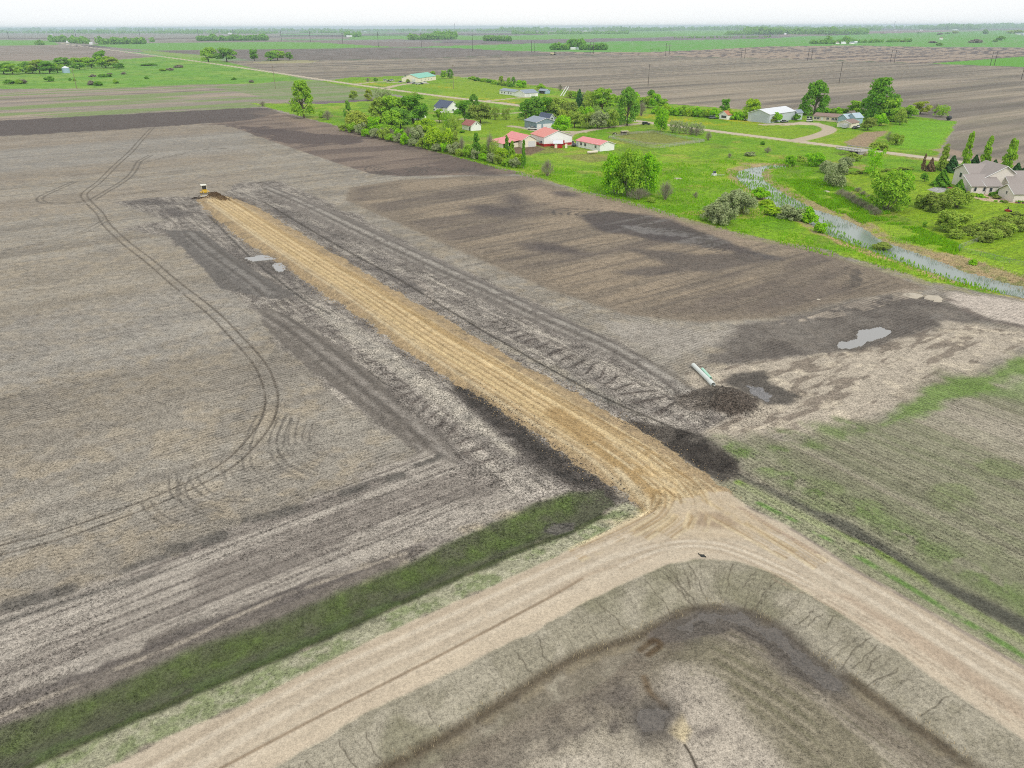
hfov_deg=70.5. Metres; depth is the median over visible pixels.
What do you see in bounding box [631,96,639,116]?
young tree
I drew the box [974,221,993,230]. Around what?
bush
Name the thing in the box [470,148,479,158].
willow shrub
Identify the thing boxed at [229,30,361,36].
grove
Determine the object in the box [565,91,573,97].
willow shrub
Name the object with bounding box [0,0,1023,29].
sky
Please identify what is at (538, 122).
workshop
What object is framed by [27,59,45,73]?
broadleaf tree
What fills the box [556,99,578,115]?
broadleaf tree
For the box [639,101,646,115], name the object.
bare shrub
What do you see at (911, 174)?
tree clump
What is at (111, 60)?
broadleaf tree
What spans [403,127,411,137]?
bare shrub
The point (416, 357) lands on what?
tan clods
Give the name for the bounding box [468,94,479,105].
cottonwood tree
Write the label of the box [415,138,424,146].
willow shrub
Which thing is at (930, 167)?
spruce tree
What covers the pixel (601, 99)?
broadleaf tree
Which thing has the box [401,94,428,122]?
broadleaf tree
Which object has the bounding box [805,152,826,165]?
tree clump
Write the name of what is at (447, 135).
broadleaf tree
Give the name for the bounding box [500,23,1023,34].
treeline
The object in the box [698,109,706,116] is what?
bush
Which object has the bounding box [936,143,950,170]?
poplar tree
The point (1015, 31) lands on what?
bush
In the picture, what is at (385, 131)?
willow shrub
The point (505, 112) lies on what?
young tree
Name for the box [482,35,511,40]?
grove
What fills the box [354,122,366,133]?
willow shrub
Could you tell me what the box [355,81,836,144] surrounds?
path
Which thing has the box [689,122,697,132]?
young tree
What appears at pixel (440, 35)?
grove
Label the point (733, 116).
bush
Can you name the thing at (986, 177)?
beige house
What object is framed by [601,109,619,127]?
willow shrub
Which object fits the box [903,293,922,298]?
clod heap
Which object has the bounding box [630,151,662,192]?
tree clump
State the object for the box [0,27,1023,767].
ground
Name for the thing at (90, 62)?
broadleaf tree
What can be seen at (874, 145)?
bush
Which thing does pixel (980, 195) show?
bush
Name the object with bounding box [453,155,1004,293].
tall grass
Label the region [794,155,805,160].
bush
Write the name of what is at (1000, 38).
bush
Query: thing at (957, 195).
willow shrub
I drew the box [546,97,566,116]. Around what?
broadleaf tree
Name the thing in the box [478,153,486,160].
willow shrub
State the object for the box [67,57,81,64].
broadleaf tree
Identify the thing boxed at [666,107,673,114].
bush
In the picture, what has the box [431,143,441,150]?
willow shrub
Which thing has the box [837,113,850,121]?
shed
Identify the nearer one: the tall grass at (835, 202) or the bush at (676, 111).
the tall grass at (835, 202)
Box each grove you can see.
[34,34,154,44]
[195,33,268,40]
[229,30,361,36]
[407,30,457,39]
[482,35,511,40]
[549,38,607,49]
[650,35,770,49]
[809,36,911,43]
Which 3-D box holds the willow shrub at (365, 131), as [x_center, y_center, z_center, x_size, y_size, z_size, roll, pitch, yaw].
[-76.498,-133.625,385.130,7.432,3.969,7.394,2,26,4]
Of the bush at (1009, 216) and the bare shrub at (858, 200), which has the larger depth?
the bare shrub at (858, 200)
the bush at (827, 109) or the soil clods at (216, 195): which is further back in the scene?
the bush at (827, 109)
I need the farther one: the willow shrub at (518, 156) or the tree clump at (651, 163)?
the willow shrub at (518, 156)
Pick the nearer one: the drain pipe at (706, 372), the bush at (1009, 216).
the drain pipe at (706, 372)
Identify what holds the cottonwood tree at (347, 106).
on the ground at (198, 461)
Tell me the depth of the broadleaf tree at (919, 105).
470.05 m
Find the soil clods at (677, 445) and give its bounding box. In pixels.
[617,416,740,477]
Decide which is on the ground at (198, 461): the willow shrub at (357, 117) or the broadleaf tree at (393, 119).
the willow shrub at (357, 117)
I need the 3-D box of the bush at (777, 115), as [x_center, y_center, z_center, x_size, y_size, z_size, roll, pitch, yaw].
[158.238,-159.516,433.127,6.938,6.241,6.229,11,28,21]
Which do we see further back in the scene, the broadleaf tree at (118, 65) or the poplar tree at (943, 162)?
the broadleaf tree at (118, 65)
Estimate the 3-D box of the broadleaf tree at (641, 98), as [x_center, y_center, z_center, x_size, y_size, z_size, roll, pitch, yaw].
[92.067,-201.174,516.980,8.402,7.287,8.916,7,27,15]
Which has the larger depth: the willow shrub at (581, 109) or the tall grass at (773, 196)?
the willow shrub at (581, 109)
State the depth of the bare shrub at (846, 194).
241.72 m
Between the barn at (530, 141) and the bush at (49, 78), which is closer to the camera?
the barn at (530, 141)
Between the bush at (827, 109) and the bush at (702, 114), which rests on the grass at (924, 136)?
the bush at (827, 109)
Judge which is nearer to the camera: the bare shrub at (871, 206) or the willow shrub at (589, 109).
the bare shrub at (871, 206)
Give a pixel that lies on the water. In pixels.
(855, 233)
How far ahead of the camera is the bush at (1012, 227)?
199.82 m
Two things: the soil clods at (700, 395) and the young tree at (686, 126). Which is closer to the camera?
the soil clods at (700, 395)
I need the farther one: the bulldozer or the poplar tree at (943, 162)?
the poplar tree at (943, 162)
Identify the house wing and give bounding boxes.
[433,104,442,112]
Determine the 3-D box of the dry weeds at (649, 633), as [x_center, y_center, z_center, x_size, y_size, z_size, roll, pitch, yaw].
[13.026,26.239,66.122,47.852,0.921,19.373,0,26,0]
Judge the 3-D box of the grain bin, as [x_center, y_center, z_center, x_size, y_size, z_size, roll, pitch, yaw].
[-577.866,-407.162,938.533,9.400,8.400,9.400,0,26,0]
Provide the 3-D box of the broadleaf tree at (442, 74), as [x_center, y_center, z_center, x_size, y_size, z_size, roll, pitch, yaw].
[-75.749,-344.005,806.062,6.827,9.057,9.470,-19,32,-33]
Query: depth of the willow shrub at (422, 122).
398.22 m
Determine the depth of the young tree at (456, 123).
398.79 m
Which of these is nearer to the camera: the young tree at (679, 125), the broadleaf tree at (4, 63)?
the young tree at (679, 125)
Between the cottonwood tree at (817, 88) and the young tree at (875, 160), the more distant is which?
the cottonwood tree at (817, 88)
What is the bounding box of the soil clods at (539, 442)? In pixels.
[443,385,628,505]
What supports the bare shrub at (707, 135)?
on the ground at (198, 461)
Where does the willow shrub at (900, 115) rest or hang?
on the ground at (198, 461)
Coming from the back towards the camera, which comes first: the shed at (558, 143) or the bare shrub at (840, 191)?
the shed at (558, 143)
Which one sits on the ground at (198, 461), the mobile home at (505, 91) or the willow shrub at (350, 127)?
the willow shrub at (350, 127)
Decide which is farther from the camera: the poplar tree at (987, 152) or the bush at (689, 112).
the bush at (689, 112)
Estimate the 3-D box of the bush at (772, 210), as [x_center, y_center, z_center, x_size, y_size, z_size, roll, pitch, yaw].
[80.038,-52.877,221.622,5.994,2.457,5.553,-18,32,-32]
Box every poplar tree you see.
[451,130,459,148]
[472,132,480,156]
[504,135,509,157]
[509,140,514,157]
[521,139,525,168]
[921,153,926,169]
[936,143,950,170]
[961,131,974,163]
[980,135,994,161]
[1001,138,1018,168]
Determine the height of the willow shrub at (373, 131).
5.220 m
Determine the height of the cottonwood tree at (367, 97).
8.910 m
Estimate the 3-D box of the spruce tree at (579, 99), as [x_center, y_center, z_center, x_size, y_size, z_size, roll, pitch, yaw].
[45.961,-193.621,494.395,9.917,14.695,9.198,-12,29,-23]
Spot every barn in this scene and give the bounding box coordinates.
[402,72,435,81]
[504,131,541,147]
[530,127,572,146]
[747,106,794,122]
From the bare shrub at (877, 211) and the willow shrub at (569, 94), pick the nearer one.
the bare shrub at (877, 211)
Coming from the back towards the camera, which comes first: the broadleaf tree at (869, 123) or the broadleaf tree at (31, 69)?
the broadleaf tree at (31, 69)
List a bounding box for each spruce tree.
[574,89,585,110]
[923,157,935,171]
[929,169,952,187]
[940,155,958,172]
[955,179,966,193]
[971,154,979,163]
[1012,163,1021,170]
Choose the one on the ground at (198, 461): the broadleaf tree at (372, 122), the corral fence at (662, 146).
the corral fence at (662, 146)
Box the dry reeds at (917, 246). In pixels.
[764,171,1023,290]
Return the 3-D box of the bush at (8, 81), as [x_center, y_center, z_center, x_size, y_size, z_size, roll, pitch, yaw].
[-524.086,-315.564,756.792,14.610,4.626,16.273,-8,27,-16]
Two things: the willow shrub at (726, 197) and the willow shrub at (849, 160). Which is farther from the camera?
the willow shrub at (849, 160)
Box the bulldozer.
[200,184,210,196]
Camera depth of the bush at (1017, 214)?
213.31 m
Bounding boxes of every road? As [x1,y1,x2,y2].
[62,43,962,162]
[106,491,1023,767]
[197,192,731,510]
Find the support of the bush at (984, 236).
on the grass at (924, 136)
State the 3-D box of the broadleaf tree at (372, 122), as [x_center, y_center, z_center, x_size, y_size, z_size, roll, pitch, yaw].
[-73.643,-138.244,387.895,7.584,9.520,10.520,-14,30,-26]
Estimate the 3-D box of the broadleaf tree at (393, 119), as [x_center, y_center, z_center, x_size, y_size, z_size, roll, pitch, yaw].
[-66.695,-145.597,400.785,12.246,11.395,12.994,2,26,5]
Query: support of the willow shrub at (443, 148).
on the ground at (198, 461)
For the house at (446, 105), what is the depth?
487.40 m
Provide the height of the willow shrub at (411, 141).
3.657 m
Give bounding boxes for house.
[434,100,456,112]
[539,112,555,120]
[951,160,1023,201]
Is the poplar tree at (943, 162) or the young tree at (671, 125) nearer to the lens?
the poplar tree at (943, 162)
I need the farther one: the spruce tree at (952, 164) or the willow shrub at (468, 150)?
the willow shrub at (468, 150)
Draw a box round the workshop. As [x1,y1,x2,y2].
[525,115,554,129]
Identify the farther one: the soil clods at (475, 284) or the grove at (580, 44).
the grove at (580, 44)
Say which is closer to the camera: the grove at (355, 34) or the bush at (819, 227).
the bush at (819, 227)
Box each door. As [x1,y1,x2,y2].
[528,141,534,146]
[543,123,551,128]
[751,114,766,122]
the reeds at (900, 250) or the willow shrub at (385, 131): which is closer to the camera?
the reeds at (900, 250)
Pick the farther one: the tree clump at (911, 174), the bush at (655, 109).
the bush at (655, 109)
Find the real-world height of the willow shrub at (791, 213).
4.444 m
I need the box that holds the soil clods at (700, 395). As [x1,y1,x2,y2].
[667,385,772,426]
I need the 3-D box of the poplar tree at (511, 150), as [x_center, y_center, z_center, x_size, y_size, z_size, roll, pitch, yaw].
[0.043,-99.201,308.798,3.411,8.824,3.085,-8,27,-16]
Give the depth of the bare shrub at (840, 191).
245.93 m
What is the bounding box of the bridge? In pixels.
[836,145,868,154]
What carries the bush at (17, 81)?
on the ground at (198, 461)
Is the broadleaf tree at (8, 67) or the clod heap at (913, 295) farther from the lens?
the broadleaf tree at (8, 67)
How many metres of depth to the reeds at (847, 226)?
211.42 m
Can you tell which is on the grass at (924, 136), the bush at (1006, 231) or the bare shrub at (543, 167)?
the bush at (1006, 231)
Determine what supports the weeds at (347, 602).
on the ground at (198, 461)
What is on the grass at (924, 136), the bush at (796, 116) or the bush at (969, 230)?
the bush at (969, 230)
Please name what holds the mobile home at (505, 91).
on the grass at (924, 136)
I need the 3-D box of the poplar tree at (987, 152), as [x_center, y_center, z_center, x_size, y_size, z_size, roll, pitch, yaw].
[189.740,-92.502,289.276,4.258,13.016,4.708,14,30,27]
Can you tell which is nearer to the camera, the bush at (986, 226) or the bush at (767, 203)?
the bush at (986, 226)
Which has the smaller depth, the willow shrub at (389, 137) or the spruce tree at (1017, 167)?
the spruce tree at (1017, 167)
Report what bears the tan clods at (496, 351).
on the ground at (198, 461)
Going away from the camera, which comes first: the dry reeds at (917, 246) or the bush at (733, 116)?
the dry reeds at (917, 246)
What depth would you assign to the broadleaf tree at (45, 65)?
923.34 m
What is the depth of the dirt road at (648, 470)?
119.86 m
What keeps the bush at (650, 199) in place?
on the ground at (198, 461)
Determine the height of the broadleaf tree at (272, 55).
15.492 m
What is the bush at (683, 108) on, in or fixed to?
on the ground at (198, 461)
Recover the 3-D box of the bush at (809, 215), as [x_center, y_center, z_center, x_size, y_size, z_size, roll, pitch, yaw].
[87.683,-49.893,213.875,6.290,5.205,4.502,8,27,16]
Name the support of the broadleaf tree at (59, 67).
on the ground at (198, 461)
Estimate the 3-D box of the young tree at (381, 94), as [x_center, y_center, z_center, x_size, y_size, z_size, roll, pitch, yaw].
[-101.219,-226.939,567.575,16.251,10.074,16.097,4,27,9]
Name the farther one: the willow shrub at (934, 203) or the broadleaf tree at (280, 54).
the broadleaf tree at (280, 54)
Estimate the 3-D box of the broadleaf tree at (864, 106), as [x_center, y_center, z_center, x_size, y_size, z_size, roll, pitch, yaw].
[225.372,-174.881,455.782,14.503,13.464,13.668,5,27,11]
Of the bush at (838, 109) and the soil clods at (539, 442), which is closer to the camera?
the soil clods at (539, 442)
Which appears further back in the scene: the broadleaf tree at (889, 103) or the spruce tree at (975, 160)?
the broadleaf tree at (889, 103)
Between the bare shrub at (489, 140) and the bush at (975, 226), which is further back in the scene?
the bare shrub at (489, 140)
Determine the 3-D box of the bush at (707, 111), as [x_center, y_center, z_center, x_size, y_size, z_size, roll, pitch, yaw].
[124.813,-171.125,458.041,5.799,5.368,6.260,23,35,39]
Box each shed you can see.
[538,88,550,93]
[553,140,566,147]
[719,110,731,119]
[795,109,803,119]
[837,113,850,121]
[848,112,863,123]
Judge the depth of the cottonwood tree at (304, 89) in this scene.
456.61 m
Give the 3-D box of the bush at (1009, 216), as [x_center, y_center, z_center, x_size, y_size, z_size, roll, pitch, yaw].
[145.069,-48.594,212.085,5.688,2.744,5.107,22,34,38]
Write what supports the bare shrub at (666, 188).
on the ground at (198, 461)
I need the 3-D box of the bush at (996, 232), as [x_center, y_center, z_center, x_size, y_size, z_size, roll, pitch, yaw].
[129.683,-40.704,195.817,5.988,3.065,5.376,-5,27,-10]
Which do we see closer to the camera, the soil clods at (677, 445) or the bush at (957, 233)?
the soil clods at (677, 445)
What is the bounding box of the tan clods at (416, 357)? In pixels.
[196,200,656,513]
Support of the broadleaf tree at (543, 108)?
on the grass at (924, 136)
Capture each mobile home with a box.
[499,88,517,95]
[572,136,615,150]
[807,112,841,121]
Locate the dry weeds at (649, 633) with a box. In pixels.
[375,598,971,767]
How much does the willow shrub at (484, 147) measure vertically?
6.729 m
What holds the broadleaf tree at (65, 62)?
on the terrain
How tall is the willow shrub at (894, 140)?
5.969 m
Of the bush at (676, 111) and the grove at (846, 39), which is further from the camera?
the grove at (846, 39)
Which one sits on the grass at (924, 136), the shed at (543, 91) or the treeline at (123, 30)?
the shed at (543, 91)
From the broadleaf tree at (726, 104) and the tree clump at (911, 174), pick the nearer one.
the tree clump at (911, 174)
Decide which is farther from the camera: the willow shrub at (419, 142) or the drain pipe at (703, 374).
the willow shrub at (419, 142)
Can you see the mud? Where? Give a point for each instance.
(647, 720)
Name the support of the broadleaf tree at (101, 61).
on the ground at (198, 461)
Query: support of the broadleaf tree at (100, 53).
on the ground at (198, 461)
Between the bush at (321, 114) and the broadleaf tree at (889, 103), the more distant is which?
the bush at (321, 114)
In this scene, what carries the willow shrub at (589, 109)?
on the ground at (198, 461)
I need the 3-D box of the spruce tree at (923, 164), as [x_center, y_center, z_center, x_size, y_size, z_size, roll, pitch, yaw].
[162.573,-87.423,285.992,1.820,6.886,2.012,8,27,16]
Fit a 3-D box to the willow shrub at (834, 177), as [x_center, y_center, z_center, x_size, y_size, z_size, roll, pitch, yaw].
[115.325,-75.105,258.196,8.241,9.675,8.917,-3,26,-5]
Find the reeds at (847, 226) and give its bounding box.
[740,166,1017,295]
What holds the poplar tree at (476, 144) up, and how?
on the ground at (198, 461)
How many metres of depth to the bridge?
335.98 m
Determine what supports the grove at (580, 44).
on the ground at (198, 461)
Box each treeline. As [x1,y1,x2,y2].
[0,27,548,33]
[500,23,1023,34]
[742,26,881,34]
[917,22,1023,28]
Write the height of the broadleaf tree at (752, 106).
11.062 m
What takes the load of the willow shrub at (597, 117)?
on the ground at (198, 461)
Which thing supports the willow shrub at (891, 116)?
on the ground at (198, 461)
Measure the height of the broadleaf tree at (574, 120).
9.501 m
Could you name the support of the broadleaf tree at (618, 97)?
on the grass at (924, 136)
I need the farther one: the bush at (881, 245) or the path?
the path
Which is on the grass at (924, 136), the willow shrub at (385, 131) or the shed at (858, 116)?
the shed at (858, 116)
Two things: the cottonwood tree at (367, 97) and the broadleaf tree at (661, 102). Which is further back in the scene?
the cottonwood tree at (367, 97)
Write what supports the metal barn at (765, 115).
on the grass at (924, 136)
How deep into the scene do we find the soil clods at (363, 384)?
116.34 m
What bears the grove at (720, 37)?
on the ground at (198, 461)
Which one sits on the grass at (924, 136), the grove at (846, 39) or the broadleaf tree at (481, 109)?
the broadleaf tree at (481, 109)
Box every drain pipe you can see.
[691,363,715,385]
[701,368,711,378]
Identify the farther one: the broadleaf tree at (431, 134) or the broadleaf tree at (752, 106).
the broadleaf tree at (752, 106)
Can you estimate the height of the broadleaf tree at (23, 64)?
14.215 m
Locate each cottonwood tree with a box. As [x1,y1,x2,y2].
[289,80,315,117]
[343,100,350,116]
[364,89,372,99]
[368,97,388,122]
[445,69,453,77]
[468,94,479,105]
[498,76,504,85]
[527,96,542,117]
[618,86,639,125]
[646,89,655,96]
[799,79,830,114]
[864,77,901,119]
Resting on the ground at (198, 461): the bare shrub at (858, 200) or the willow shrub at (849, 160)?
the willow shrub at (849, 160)
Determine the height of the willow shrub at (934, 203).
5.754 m
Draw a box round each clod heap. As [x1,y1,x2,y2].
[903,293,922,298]
[924,295,942,300]
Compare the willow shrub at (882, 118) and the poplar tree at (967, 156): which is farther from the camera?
the willow shrub at (882, 118)
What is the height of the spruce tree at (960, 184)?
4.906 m
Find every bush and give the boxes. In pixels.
[2,79,13,82]
[14,79,22,83]
[43,76,54,81]
[93,81,102,85]
[98,74,111,76]
[319,111,325,117]
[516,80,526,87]
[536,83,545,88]
[647,197,655,202]
[651,106,658,113]
[664,104,670,111]
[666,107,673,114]
[673,106,681,114]
[679,105,687,115]
[683,108,692,115]
[694,106,701,116]
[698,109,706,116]
[704,109,711,116]
[709,107,717,115]
[730,111,737,119]
[736,111,744,119]
[744,152,755,155]
[751,187,770,198]
[759,199,775,206]
[763,207,780,215]
[774,112,782,119]
[793,114,800,118]
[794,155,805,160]
[798,206,818,223]
[813,222,827,233]
[824,107,830,112]
[835,107,842,112]
[845,152,863,159]
[869,142,888,149]
[872,242,892,249]
[949,229,966,238]
[960,226,976,235]
[967,223,983,230]
[968,39,982,42]
[968,259,977,264]
[973,230,994,242]
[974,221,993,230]
[976,193,985,197]
[985,218,1001,227]
[986,228,1003,237]
[991,217,1008,221]
[995,225,1012,237]
[996,36,1005,40]
[997,213,1017,220]
[998,222,1018,231]
[1006,30,1023,32]
[1006,211,1021,217]
[1006,219,1023,231]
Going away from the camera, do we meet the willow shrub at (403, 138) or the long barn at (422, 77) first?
the willow shrub at (403, 138)
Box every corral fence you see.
[608,131,703,145]
[609,136,703,147]
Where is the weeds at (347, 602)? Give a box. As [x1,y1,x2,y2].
[2,495,585,748]
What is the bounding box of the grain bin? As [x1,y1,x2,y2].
[61,66,69,72]
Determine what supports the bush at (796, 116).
on the ground at (198, 461)
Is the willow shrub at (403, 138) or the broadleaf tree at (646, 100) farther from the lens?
the broadleaf tree at (646, 100)
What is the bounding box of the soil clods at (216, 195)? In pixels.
[198,191,230,200]
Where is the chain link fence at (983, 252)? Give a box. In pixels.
[958,238,1023,264]
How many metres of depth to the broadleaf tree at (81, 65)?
1001.99 m
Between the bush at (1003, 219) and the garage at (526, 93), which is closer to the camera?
the bush at (1003, 219)
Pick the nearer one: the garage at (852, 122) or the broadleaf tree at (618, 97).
the garage at (852, 122)
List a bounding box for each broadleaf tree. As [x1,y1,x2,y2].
[0,62,8,73]
[0,64,22,74]
[17,61,29,72]
[24,65,36,72]
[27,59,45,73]
[37,61,55,73]
[48,63,63,72]
[51,57,74,65]
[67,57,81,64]
[71,63,85,69]
[82,57,95,67]
[92,50,104,66]
[95,56,113,67]
[103,56,119,67]
[112,63,124,68]
[199,47,216,61]
[214,47,236,61]
[249,49,258,60]
[264,51,278,60]
[269,50,285,60]
[285,52,292,60]
[349,90,357,98]
[367,116,383,129]
[377,94,410,115]
[381,110,403,129]
[389,107,413,128]
[393,128,404,135]
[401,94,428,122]
[432,109,444,122]
[440,70,447,76]
[453,100,474,120]
[467,103,492,122]
[517,98,534,118]
[536,96,555,112]
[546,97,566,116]
[551,114,572,130]
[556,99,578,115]
[557,109,570,117]
[569,110,583,127]
[589,87,615,109]
[614,95,621,102]
[636,97,644,103]
[643,95,652,107]
[649,93,660,105]
[656,98,668,105]
[719,99,729,110]
[742,98,761,111]
[847,100,863,112]
[857,97,875,114]
[860,117,878,129]
[881,97,902,119]
[913,101,932,113]
[920,172,928,180]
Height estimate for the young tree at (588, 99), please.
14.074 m
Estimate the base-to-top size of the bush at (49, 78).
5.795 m
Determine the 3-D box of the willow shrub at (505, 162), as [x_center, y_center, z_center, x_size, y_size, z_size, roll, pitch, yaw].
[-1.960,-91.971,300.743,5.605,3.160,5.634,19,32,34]
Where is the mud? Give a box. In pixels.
[636,385,842,731]
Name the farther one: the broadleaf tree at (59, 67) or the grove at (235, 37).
the grove at (235, 37)
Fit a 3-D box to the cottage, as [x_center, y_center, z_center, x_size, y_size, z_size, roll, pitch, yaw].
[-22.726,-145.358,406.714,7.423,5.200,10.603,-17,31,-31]
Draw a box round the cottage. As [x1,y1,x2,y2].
[461,119,480,130]
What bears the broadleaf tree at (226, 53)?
on the ground at (198, 461)
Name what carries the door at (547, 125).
in the workshop
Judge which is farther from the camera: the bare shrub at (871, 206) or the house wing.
the house wing
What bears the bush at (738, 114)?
on the grass at (924, 136)
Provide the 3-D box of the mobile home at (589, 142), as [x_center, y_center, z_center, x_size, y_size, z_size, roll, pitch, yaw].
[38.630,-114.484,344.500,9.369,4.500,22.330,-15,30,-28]
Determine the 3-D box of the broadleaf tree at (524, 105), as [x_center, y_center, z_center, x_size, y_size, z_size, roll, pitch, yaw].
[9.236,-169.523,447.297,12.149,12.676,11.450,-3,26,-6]
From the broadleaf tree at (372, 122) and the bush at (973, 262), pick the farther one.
the broadleaf tree at (372, 122)
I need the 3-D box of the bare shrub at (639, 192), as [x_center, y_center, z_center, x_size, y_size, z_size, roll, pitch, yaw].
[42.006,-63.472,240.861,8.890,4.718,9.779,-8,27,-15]
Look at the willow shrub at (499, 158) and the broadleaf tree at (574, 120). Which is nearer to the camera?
the willow shrub at (499, 158)
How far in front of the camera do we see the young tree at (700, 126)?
384.12 m
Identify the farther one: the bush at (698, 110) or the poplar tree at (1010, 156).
the bush at (698, 110)
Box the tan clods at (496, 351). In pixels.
[224,194,741,497]
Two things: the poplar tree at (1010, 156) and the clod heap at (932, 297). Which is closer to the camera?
the clod heap at (932, 297)
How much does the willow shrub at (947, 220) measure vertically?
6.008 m
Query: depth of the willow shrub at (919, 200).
228.68 m
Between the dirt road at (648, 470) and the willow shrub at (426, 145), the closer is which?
the dirt road at (648, 470)
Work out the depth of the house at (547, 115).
423.44 m
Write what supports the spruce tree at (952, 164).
on the grass at (924, 136)
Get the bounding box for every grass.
[253,75,1023,298]
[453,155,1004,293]
[781,178,962,254]
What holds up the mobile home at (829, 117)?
on the grass at (924, 136)
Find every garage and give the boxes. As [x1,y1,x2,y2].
[514,89,538,96]
[836,118,859,127]
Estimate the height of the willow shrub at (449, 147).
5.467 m
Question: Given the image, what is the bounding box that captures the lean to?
[492,137,518,147]
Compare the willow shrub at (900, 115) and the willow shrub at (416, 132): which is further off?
the willow shrub at (900, 115)
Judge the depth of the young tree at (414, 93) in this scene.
553.37 m
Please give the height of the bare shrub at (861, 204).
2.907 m
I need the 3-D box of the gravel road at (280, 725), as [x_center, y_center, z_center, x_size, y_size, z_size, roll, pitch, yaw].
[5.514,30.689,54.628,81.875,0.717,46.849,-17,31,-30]
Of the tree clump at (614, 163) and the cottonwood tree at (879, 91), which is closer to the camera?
the tree clump at (614, 163)
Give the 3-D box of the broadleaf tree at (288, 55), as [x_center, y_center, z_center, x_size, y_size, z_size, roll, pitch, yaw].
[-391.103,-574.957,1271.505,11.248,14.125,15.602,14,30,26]
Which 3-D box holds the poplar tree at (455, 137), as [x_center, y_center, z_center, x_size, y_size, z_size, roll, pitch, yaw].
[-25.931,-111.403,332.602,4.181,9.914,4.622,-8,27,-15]
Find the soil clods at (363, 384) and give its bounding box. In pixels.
[250,312,483,478]
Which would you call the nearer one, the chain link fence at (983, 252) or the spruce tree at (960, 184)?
the chain link fence at (983, 252)
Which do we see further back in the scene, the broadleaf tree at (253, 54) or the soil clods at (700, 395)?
the broadleaf tree at (253, 54)
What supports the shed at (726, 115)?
on the grass at (924, 136)
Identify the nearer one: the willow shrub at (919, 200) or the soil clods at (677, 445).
the soil clods at (677, 445)
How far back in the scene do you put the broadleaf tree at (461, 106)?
432.38 m
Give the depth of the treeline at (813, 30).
4859.76 m
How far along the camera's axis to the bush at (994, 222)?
205.83 m
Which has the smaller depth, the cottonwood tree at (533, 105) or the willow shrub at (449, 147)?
the willow shrub at (449, 147)
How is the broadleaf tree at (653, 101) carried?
on the grass at (924, 136)
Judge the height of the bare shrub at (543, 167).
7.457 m
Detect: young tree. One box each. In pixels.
[372,87,392,99]
[405,91,418,100]
[442,110,452,128]
[448,114,460,129]
[488,139,498,154]
[490,105,500,119]
[501,107,510,119]
[582,90,597,108]
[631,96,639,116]
[668,120,676,131]
[675,120,683,132]
[682,121,689,133]
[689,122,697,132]
[697,122,705,134]
[863,144,886,173]
[932,104,951,115]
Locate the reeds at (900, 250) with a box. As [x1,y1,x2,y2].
[781,197,1023,295]
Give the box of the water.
[737,165,1023,297]
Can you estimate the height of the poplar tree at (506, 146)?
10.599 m
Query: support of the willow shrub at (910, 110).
on the ground at (198, 461)
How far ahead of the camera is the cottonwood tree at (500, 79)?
706.62 m
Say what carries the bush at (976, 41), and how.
on the ground at (198, 461)
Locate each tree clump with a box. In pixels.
[600,152,626,193]
[613,148,647,196]
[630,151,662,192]
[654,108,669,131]
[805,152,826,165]
[866,169,915,210]
[888,169,914,200]
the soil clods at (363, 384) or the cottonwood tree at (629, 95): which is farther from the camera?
the cottonwood tree at (629, 95)
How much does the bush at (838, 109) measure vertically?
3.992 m
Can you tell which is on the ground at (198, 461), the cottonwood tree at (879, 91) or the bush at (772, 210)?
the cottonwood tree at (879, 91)
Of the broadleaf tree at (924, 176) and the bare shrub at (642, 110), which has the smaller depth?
the broadleaf tree at (924, 176)
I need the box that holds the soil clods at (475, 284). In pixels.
[255,187,699,396]
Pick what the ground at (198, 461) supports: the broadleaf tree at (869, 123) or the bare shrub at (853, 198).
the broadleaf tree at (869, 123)
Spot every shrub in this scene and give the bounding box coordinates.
[322,111,333,119]
[338,123,349,130]
[344,110,371,124]
[346,122,358,131]
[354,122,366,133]
[361,129,370,135]
[369,128,379,137]
[376,127,389,138]
[384,133,396,140]
[392,133,401,142]
[400,132,411,144]
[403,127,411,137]
[407,138,417,145]
[410,125,423,139]
[413,117,436,131]
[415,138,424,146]
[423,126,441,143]
[423,137,435,148]
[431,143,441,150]
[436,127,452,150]
[440,142,448,151]
[446,142,458,153]
[455,148,463,155]
[458,136,465,148]
[462,147,471,157]
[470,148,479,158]
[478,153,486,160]
[480,144,488,154]
[486,133,493,153]
[486,153,494,162]
[492,147,508,159]
[493,152,505,163]
[501,158,512,165]
[508,157,520,166]
[510,153,521,161]
[541,159,554,175]
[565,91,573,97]
[572,90,578,97]
[576,106,588,117]
[577,112,594,127]
[583,106,594,114]
[589,110,609,127]
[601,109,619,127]
[626,186,650,199]
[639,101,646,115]
[656,180,673,199]
[700,203,725,217]
[706,132,711,139]
[708,201,738,224]
[715,188,742,209]
[732,191,757,213]
[776,204,805,220]
[783,155,796,166]
[819,160,832,172]
[823,159,848,186]
[833,189,844,194]
[838,157,854,166]
[841,191,853,196]
[845,194,858,200]
[851,197,865,203]
[857,200,870,207]
[864,203,876,210]
[868,206,882,214]
[873,113,889,125]
[887,107,902,121]
[888,133,904,144]
[893,108,907,124]
[903,105,919,117]
[914,194,927,207]
[920,192,955,211]
[934,209,973,230]
[945,187,975,207]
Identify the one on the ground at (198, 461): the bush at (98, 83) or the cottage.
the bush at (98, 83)

